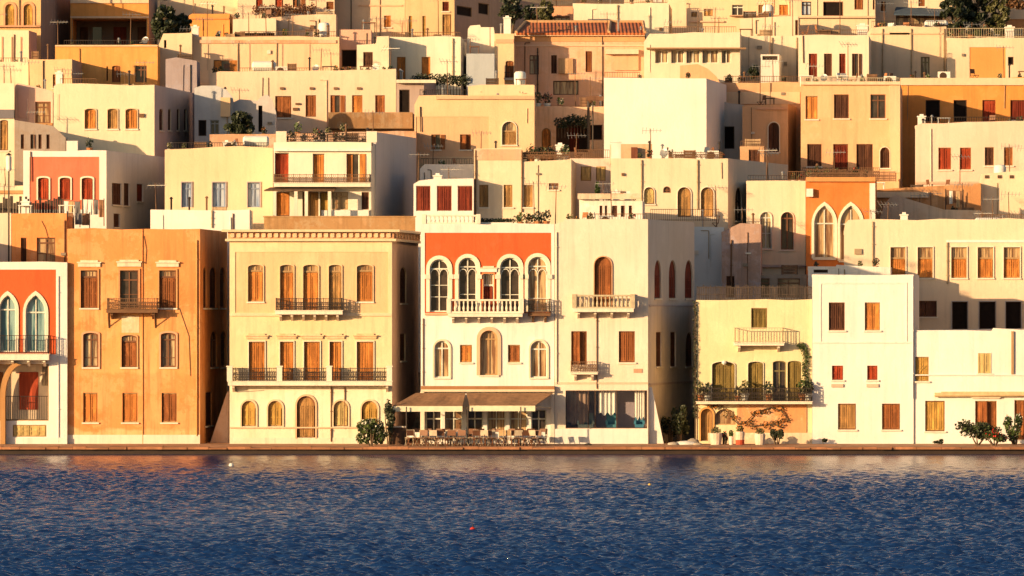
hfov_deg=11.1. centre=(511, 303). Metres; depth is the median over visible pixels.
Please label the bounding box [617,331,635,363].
window
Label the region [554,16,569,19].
window
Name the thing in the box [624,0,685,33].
town house
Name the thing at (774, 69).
roof shed
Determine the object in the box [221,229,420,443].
town house
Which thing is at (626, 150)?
rooftop shed
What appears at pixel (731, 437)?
planter
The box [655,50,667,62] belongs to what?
window
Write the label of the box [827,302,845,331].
window
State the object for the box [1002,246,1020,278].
window
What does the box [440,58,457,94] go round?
aerial
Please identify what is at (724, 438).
shrub
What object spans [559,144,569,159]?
potted plant
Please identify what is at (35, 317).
window
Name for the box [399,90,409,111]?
window
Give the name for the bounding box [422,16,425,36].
window
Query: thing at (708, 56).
window
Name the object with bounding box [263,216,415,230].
parapet wall
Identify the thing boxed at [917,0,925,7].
window
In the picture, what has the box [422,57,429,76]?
window
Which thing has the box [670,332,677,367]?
window
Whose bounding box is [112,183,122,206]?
window
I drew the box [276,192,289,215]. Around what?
door
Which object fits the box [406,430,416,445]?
folding chair
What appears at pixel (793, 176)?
potted plant
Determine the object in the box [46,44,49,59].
vent pipe
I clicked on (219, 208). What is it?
storage crate
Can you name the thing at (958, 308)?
door
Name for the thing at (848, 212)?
window
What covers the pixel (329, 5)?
window
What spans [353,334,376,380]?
door
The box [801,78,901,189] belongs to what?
apartment block
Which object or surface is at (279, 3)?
window
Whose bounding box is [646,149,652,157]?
potted plant
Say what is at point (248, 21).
aerial
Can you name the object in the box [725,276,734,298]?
window
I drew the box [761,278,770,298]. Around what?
window
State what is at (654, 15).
town house
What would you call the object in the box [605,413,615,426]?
armchair
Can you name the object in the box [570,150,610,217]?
town house
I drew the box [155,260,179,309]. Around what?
window
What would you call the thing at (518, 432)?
folding chair
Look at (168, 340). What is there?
window
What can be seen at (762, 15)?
storage crate
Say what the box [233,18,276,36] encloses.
roof annex
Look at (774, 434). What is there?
shrub
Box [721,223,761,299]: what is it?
town house
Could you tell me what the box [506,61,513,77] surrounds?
window
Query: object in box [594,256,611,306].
door
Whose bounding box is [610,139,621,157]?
chimney
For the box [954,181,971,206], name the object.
aerial
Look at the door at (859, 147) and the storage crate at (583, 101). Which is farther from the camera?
the storage crate at (583, 101)
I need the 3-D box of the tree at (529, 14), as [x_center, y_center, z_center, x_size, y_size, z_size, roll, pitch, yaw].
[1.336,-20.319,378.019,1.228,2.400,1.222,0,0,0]
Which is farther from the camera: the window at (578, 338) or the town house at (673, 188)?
the town house at (673, 188)
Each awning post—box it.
[466,407,470,444]
[517,407,523,444]
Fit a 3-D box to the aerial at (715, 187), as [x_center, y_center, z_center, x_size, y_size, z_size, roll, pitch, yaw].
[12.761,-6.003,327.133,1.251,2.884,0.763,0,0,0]
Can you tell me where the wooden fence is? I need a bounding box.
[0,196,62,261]
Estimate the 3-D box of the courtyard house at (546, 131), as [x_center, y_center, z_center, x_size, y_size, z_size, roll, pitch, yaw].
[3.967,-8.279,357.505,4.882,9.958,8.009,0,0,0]
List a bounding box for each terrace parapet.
[210,131,416,181]
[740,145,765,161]
[808,265,891,298]
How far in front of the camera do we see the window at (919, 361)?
308.78 m
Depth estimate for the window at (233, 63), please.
366.06 m
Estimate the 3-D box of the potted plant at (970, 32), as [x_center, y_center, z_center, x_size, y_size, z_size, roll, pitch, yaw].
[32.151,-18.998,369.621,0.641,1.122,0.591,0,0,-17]
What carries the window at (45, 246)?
in the town house at (39, 237)
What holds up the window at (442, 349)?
in the villa at (488, 325)
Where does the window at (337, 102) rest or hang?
in the town house at (320, 100)
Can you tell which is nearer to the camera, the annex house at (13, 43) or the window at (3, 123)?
the window at (3, 123)
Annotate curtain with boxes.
[567,391,587,424]
[599,391,615,415]
[634,391,644,419]
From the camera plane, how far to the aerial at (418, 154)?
328.75 m
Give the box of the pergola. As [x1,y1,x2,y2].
[586,96,603,149]
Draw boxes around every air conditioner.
[275,67,286,70]
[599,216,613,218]
[705,151,718,158]
[883,76,895,80]
[938,72,949,77]
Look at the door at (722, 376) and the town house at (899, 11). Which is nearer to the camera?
the door at (722, 376)
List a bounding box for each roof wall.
[272,14,337,36]
[466,54,494,95]
[880,194,981,315]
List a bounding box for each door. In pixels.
[0,291,18,351]
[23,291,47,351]
[37,176,49,199]
[58,176,71,199]
[80,176,93,199]
[116,260,141,308]
[245,334,268,380]
[275,153,288,182]
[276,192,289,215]
[276,334,296,380]
[279,264,293,309]
[295,394,316,437]
[300,334,323,380]
[302,264,318,309]
[303,192,317,215]
[313,154,323,182]
[326,334,344,380]
[328,264,341,309]
[347,154,365,182]
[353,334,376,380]
[426,412,441,440]
[445,412,461,440]
[455,254,479,310]
[466,410,482,440]
[479,266,496,310]
[487,411,505,440]
[497,254,522,310]
[510,411,526,440]
[525,253,550,311]
[531,410,545,440]
[542,128,550,149]
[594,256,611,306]
[631,147,637,157]
[677,186,691,216]
[699,407,714,440]
[700,186,713,216]
[711,361,734,400]
[747,361,763,400]
[751,308,766,328]
[773,361,785,400]
[788,361,800,400]
[833,144,847,170]
[856,144,872,170]
[951,301,967,328]
[979,301,995,328]
[1005,301,1021,328]
[1014,400,1023,439]
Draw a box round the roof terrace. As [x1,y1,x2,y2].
[420,158,473,210]
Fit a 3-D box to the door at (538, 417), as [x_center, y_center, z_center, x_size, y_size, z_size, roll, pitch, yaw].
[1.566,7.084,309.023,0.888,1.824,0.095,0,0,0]
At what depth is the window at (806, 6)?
384.19 m
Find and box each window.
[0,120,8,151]
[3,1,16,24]
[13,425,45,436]
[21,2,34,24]
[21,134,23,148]
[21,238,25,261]
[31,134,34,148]
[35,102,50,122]
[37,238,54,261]
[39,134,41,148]
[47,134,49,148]
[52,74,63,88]
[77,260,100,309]
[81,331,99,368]
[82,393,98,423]
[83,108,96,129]
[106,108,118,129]
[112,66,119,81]
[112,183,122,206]
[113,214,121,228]
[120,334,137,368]
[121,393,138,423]
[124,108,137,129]
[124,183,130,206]
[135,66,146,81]
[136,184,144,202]
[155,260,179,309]
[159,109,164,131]
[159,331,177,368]
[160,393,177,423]
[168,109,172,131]
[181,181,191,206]
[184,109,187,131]
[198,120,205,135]
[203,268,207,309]
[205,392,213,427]
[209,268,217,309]
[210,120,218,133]
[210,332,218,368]
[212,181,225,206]
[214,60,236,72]
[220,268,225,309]
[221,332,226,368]
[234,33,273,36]
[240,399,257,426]
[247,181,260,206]
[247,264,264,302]
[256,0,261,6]
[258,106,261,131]
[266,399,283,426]
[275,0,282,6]
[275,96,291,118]
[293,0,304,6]
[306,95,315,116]
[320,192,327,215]
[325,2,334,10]
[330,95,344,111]
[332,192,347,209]
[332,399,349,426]
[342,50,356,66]
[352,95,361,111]
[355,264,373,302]
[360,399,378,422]
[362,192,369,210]
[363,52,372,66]
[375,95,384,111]
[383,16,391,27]
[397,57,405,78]
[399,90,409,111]
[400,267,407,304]
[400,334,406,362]
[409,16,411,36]
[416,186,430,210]
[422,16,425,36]
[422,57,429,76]
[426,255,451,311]
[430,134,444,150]
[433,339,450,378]
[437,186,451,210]
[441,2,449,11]
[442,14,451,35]
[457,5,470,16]
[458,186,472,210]
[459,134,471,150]
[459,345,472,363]
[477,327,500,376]
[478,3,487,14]
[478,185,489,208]
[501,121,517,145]
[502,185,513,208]
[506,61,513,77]
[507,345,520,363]
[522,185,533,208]
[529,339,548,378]
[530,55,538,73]
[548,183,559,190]
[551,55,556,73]
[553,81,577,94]
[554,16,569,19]
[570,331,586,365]
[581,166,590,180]
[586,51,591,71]
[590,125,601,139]
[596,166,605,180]
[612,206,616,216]
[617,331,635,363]
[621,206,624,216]
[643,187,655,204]
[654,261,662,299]
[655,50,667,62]
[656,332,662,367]
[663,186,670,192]
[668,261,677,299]
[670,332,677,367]
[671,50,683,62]
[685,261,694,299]
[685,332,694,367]
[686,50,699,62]
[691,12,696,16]
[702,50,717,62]
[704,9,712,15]
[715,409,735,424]
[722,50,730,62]
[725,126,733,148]
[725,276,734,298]
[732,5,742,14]
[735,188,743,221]
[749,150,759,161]
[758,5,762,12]
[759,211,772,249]
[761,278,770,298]
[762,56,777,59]
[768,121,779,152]
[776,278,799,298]
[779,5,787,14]
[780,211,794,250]
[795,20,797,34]
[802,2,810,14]
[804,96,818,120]
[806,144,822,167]
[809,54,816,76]
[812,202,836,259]
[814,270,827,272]
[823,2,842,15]
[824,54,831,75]
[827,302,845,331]
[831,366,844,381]
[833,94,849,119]
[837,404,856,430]
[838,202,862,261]
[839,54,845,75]
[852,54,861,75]
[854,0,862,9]
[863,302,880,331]
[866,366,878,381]
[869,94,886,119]
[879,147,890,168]
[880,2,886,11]
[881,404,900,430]
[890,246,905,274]
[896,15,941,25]
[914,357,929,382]
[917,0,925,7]
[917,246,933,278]
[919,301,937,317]
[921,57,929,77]
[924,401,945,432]
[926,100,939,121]
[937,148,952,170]
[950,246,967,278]
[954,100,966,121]
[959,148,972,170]
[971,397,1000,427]
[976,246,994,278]
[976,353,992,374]
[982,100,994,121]
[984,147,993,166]
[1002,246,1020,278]
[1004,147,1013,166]
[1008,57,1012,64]
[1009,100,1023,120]
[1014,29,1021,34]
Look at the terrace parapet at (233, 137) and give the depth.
344.00 m
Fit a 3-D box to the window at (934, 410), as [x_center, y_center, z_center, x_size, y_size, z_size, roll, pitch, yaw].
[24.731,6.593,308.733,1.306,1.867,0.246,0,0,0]
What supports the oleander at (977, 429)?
on the quay
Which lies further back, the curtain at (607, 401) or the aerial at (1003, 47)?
the aerial at (1003, 47)
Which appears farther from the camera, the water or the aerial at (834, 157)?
the aerial at (834, 157)
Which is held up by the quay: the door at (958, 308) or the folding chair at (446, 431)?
the folding chair at (446, 431)
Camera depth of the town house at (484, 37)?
369.00 m
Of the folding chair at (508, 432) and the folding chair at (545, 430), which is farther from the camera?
the folding chair at (545, 430)
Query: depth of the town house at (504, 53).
367.00 m
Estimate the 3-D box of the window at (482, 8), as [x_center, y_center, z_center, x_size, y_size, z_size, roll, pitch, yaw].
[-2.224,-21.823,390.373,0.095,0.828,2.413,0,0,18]
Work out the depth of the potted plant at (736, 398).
308.28 m
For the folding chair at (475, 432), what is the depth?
303.07 m
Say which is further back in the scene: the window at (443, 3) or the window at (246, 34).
the window at (443, 3)
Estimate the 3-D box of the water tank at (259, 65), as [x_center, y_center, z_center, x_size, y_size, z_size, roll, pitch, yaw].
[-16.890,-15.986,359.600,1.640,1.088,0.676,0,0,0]
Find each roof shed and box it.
[578,193,644,218]
[761,54,781,82]
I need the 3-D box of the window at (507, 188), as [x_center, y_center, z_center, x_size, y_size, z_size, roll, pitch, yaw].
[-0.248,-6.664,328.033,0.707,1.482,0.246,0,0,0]
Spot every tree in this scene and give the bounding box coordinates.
[150,4,177,38]
[175,13,192,32]
[223,110,254,133]
[497,0,523,33]
[523,4,538,20]
[537,0,553,19]
[595,181,600,200]
[747,64,758,80]
[939,0,969,37]
[963,0,991,35]
[985,0,1010,37]
[1005,0,1023,9]
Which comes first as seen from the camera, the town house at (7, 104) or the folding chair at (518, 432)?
the folding chair at (518, 432)
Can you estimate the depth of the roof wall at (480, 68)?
362.00 m
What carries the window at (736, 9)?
in the town house at (732, 11)
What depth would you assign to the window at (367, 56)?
363.12 m
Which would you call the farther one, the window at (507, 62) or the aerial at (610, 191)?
the window at (507, 62)
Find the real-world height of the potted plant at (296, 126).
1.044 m
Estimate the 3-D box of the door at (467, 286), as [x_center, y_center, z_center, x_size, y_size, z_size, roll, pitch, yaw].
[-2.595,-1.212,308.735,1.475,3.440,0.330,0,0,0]
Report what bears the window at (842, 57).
in the town house at (831, 55)
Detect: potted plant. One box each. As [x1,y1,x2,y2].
[86,137,93,149]
[288,130,296,140]
[293,122,301,132]
[311,128,319,140]
[340,122,347,131]
[517,212,524,222]
[524,213,531,223]
[526,143,535,160]
[530,215,536,223]
[532,211,541,223]
[533,147,539,160]
[535,92,541,105]
[539,146,547,160]
[541,210,550,223]
[542,92,551,105]
[546,145,554,160]
[557,97,563,105]
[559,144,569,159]
[628,213,635,218]
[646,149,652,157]
[695,382,703,400]
[703,382,711,400]
[733,385,741,400]
[739,380,750,400]
[763,381,774,400]
[790,172,796,180]
[796,380,808,400]
[802,379,813,400]
[814,166,821,176]
[851,167,859,176]
[872,258,879,266]
[956,29,963,37]
[967,25,975,37]
[975,29,980,37]
[980,25,987,37]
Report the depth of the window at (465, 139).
347.08 m
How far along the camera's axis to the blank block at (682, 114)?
348.00 m
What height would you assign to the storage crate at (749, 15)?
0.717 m
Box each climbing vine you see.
[707,404,790,428]
[796,342,810,392]
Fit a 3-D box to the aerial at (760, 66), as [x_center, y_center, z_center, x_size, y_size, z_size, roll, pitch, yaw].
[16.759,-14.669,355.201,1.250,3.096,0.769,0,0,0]
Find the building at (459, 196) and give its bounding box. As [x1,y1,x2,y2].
[414,178,473,371]
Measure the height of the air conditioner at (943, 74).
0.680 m
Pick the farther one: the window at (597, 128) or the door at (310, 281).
the window at (597, 128)
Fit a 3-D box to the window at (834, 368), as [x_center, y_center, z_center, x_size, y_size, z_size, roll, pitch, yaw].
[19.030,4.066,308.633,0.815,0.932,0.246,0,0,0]
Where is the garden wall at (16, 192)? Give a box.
[0,186,22,202]
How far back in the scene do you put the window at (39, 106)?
346.15 m
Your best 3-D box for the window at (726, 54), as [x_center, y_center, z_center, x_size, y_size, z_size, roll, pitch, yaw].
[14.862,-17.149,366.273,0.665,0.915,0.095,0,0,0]
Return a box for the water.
[0,454,1023,575]
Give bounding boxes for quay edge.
[0,446,1023,448]
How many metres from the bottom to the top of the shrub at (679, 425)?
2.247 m
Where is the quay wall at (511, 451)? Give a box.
[0,449,1023,453]
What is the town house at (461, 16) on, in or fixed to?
on the hillside
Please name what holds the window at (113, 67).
in the town house at (104, 63)
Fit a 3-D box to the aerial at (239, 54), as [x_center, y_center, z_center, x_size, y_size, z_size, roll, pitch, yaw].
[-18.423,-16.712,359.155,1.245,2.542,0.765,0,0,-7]
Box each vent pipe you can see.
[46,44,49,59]
[128,70,130,84]
[701,210,703,226]
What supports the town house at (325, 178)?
on the hillside
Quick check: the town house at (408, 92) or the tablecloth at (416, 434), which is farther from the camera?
the town house at (408, 92)
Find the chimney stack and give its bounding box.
[66,141,77,150]
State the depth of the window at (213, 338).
315.18 m
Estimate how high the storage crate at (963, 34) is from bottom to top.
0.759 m
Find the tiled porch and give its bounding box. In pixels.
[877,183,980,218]
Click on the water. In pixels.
(523, 514)
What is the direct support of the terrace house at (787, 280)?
on the hillside
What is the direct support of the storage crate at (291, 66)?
on the town house at (320, 100)
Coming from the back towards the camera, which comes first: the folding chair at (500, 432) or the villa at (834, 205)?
the villa at (834, 205)
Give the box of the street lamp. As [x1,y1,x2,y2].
[6,153,11,261]
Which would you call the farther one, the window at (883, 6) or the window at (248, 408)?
the window at (883, 6)
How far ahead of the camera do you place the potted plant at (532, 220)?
309.17 m
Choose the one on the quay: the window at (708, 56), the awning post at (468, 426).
the awning post at (468, 426)
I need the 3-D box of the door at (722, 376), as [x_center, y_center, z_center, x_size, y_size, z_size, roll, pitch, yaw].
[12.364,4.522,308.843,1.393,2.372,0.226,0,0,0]
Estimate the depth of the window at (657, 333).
311.35 m
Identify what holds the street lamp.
on the hillside
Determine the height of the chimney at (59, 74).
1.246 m
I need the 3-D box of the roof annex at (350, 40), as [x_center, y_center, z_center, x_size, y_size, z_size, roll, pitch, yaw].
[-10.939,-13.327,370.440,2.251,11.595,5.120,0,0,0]
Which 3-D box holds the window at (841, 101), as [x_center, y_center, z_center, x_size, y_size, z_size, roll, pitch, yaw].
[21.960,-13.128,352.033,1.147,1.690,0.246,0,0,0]
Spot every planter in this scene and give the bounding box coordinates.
[710,427,721,444]
[728,430,733,444]
[735,425,744,444]
[754,427,765,444]
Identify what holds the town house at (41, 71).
on the hillside
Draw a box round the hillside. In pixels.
[158,0,1023,440]
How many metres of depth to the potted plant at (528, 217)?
309.14 m
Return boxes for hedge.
[252,2,315,17]
[410,73,470,94]
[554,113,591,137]
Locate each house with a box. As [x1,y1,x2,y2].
[0,30,36,61]
[0,58,27,84]
[0,83,14,185]
[0,213,11,261]
[12,213,71,261]
[14,120,66,185]
[15,83,53,125]
[28,59,81,92]
[54,78,192,198]
[55,40,159,85]
[68,228,226,443]
[70,0,157,44]
[159,33,191,86]
[160,0,237,40]
[165,142,273,228]
[166,57,199,147]
[189,14,232,36]
[192,31,339,85]
[194,86,233,147]
[210,68,412,132]
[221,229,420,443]
[233,95,276,133]
[238,0,334,18]
[264,131,376,215]
[335,0,404,43]
[374,132,415,215]
[390,32,465,95]
[396,80,435,130]
[405,0,551,50]
[414,89,535,181]
[466,25,494,53]
[474,148,575,223]
[494,34,513,84]
[514,20,645,106]
[536,106,603,160]
[552,0,573,19]
[555,214,694,443]
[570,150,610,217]
[573,0,671,37]
[611,152,787,230]
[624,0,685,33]
[680,64,719,82]
[686,0,789,32]
[694,227,723,372]
[696,285,812,443]
[720,76,800,180]
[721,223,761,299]
[724,102,743,159]
[740,16,799,35]
[742,36,797,82]
[742,104,795,180]
[746,171,805,274]
[761,274,806,299]
[790,0,875,33]
[798,30,870,169]
[812,274,918,443]
[844,214,1023,329]
[868,21,948,80]
[876,0,953,33]
[900,77,1023,187]
[914,328,1023,443]
[915,117,1023,186]
[946,28,1023,117]
[984,9,1023,37]
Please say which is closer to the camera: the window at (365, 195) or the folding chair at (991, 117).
the window at (365, 195)
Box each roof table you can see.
[18,205,32,212]
[58,205,75,216]
[305,29,319,36]
[361,22,375,32]
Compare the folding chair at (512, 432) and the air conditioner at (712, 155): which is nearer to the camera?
the folding chair at (512, 432)
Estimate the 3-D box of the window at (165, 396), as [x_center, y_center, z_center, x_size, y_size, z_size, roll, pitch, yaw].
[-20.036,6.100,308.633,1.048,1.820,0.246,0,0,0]
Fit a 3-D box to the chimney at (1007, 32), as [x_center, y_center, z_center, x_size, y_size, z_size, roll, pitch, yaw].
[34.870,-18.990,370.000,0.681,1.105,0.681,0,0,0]
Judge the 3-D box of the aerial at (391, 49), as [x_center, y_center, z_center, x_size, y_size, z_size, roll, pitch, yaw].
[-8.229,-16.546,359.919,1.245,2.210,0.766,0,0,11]
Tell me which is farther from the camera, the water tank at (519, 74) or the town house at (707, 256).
the water tank at (519, 74)
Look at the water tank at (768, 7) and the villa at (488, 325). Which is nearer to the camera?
the villa at (488, 325)
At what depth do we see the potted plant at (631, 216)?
309.04 m
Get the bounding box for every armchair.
[577,413,593,426]
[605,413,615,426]
[634,417,644,426]
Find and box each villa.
[0,0,69,59]
[0,262,67,443]
[23,150,164,229]
[393,214,554,443]
[806,169,876,286]
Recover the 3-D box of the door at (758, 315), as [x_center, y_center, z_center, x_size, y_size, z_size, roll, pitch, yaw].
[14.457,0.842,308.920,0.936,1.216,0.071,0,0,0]
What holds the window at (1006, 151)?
in the town house at (981, 144)
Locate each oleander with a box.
[955,419,1001,444]
[983,429,1007,444]
[1003,413,1022,444]
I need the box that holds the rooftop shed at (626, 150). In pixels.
[610,144,651,164]
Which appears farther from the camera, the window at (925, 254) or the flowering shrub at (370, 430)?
the window at (925, 254)
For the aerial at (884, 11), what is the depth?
372.56 m
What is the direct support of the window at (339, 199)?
in the town house at (325, 178)
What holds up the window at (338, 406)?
in the town house at (323, 336)
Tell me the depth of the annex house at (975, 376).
308.70 m
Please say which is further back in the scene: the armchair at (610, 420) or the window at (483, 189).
the window at (483, 189)
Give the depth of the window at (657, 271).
311.28 m
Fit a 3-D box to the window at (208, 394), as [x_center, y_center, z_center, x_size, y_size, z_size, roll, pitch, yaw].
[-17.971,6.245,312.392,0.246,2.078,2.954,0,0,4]
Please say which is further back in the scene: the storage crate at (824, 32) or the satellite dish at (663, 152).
the storage crate at (824, 32)
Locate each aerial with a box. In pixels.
[0,184,15,196]
[51,20,66,44]
[122,12,139,41]
[136,60,154,84]
[147,182,166,209]
[198,1,216,36]
[232,41,248,71]
[242,12,257,36]
[258,5,274,35]
[369,17,386,38]
[381,46,399,64]
[409,151,428,180]
[430,0,446,33]
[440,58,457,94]
[440,166,459,178]
[525,181,544,222]
[546,183,565,223]
[567,133,586,156]
[568,71,585,106]
[582,76,600,106]
[602,187,623,215]
[642,127,661,156]
[708,184,727,226]
[745,12,762,35]
[752,64,769,103]
[757,1,774,25]
[757,147,776,180]
[759,151,778,180]
[762,24,779,53]
[765,58,778,80]
[785,0,802,35]
[826,149,844,169]
[877,1,894,25]
[878,201,897,218]
[903,0,920,20]
[910,193,929,201]
[922,190,941,205]
[926,7,943,20]
[951,154,968,184]
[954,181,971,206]
[973,210,988,217]
[996,46,1013,77]
[1001,143,1015,171]
[1001,191,1019,212]
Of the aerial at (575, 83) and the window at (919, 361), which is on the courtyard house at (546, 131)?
the aerial at (575, 83)
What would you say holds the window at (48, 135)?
in the town house at (29, 136)
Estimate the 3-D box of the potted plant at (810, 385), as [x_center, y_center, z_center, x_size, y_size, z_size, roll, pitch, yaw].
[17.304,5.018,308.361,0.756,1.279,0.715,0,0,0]
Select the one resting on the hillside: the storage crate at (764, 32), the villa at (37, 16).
the villa at (37, 16)
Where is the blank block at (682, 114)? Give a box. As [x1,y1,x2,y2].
[604,72,725,158]
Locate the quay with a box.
[0,441,1023,448]
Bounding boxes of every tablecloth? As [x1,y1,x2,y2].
[407,432,421,438]
[490,432,502,438]
[531,432,545,438]
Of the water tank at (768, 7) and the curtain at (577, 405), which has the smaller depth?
the curtain at (577, 405)
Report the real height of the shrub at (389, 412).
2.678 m
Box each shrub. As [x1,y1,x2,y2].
[355,418,387,445]
[383,399,395,444]
[661,416,676,441]
[670,404,689,440]
[722,431,727,443]
[770,429,783,444]
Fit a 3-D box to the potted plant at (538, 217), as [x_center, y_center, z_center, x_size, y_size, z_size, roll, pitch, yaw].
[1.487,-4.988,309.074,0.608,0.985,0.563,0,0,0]
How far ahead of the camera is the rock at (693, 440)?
306.89 m
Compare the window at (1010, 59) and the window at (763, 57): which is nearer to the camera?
the window at (763, 57)
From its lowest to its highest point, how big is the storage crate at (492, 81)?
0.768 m
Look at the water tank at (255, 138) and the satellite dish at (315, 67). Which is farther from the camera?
the satellite dish at (315, 67)
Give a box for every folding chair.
[224,64,232,70]
[405,430,414,445]
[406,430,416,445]
[417,430,427,445]
[429,430,439,445]
[437,430,446,445]
[444,430,453,445]
[447,430,455,445]
[456,430,465,445]
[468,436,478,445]
[472,430,482,445]
[480,430,490,445]
[484,430,493,445]
[487,430,494,445]
[498,430,508,444]
[503,430,510,445]
[510,430,519,445]
[514,430,522,445]
[522,430,531,445]
[528,430,539,445]
[531,430,541,445]
[538,429,547,442]
[582,212,587,218]
[969,69,978,77]
[989,115,995,121]
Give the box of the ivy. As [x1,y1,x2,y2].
[692,300,697,438]
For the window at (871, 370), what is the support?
in the town house at (864, 327)
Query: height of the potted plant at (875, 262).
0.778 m
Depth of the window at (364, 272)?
308.70 m
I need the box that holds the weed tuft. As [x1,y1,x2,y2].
[932,439,943,443]
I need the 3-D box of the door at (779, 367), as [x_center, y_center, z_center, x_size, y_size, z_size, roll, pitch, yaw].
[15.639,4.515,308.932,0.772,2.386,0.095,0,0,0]
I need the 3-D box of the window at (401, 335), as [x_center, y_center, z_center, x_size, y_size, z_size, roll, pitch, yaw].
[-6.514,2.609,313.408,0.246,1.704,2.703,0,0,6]
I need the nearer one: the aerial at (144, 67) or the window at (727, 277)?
the window at (727, 277)
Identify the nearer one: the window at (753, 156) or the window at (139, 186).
the window at (139, 186)
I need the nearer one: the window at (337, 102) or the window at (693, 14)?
the window at (337, 102)
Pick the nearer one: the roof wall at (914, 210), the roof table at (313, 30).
the roof wall at (914, 210)
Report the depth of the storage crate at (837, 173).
327.33 m
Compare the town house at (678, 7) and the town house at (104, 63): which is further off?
the town house at (678, 7)
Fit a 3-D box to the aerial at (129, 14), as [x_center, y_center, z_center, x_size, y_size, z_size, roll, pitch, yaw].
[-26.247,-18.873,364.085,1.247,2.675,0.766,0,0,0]
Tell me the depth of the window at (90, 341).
308.70 m
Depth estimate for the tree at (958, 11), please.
376.52 m
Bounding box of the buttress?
[210,391,228,442]
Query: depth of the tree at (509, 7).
378.71 m
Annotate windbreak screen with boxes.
[390,426,405,444]
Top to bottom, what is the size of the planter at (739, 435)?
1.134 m
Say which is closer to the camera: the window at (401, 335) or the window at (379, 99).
the window at (401, 335)
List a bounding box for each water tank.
[243,136,268,146]
[252,61,275,70]
[318,22,329,36]
[514,71,525,84]
[762,4,773,16]
[924,20,947,26]
[975,218,999,219]
[994,164,1005,172]
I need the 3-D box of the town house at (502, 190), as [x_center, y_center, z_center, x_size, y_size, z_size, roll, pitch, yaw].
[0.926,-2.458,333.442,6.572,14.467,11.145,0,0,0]
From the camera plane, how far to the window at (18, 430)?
308.33 m
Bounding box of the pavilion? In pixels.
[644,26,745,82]
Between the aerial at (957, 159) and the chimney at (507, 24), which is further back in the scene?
the chimney at (507, 24)
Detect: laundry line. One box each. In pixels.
[63,199,79,212]
[67,211,89,228]
[82,198,103,216]
[945,189,963,209]
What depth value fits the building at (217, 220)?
322.50 m
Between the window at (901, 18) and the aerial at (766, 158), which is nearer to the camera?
the aerial at (766, 158)
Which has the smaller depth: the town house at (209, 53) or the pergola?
the pergola
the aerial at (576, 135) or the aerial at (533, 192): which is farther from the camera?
the aerial at (576, 135)
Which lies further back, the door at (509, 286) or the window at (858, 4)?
the window at (858, 4)
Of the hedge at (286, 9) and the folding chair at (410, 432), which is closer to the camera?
the folding chair at (410, 432)
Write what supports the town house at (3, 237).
on the hillside
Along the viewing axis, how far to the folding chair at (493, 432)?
303.49 m
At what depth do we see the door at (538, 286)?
308.85 m
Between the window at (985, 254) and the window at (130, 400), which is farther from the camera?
the window at (985, 254)
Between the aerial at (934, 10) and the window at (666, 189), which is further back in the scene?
the aerial at (934, 10)
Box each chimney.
[20,199,30,212]
[55,71,63,83]
[191,25,199,36]
[372,63,379,69]
[433,173,441,178]
[503,16,511,33]
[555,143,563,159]
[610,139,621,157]
[856,23,868,34]
[900,212,907,219]
[917,114,925,123]
[1004,25,1014,37]
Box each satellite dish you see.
[312,65,318,70]
[660,149,667,155]
[820,74,827,80]
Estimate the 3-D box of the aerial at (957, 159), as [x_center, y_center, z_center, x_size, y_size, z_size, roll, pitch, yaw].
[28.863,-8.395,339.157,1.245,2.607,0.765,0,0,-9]
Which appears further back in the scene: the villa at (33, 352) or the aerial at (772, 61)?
the aerial at (772, 61)
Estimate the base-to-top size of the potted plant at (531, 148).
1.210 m
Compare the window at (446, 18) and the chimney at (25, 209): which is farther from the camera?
the window at (446, 18)
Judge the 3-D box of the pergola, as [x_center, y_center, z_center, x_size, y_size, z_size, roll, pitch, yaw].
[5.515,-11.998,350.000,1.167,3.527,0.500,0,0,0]
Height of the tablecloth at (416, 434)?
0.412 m
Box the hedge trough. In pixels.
[480,218,514,224]
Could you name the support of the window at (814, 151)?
in the apartment block at (851, 118)
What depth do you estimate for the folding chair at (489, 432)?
303.12 m
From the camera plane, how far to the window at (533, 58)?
370.19 m
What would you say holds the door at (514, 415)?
in the villa at (488, 325)
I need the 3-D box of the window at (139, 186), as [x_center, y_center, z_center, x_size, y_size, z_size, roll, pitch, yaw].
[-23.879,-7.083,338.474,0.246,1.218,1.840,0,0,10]
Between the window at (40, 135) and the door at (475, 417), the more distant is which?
the window at (40, 135)
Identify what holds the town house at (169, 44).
on the hillside
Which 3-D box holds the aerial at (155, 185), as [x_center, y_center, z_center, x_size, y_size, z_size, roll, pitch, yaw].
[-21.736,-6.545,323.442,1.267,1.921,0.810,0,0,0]
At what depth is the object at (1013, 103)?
365.08 m
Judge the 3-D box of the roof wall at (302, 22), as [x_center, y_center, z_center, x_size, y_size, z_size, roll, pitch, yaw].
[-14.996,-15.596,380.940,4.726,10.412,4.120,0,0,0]
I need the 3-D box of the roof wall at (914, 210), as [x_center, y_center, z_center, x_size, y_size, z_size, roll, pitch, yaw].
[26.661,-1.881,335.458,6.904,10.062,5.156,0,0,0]
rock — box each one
[677,441,694,444]
[687,438,699,442]
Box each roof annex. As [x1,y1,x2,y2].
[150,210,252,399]
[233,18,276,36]
[339,30,372,69]
[357,36,389,69]
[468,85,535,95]
[980,170,1023,218]
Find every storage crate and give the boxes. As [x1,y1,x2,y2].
[31,51,38,58]
[177,54,192,59]
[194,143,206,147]
[212,207,226,209]
[235,32,244,36]
[287,63,296,70]
[346,133,357,140]
[486,78,498,84]
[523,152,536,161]
[580,97,586,106]
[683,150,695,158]
[743,11,755,17]
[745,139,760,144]
[758,12,768,17]
[759,29,772,35]
[783,265,797,274]
[819,30,829,33]
[830,169,844,176]
[867,74,876,80]
[961,30,969,37]

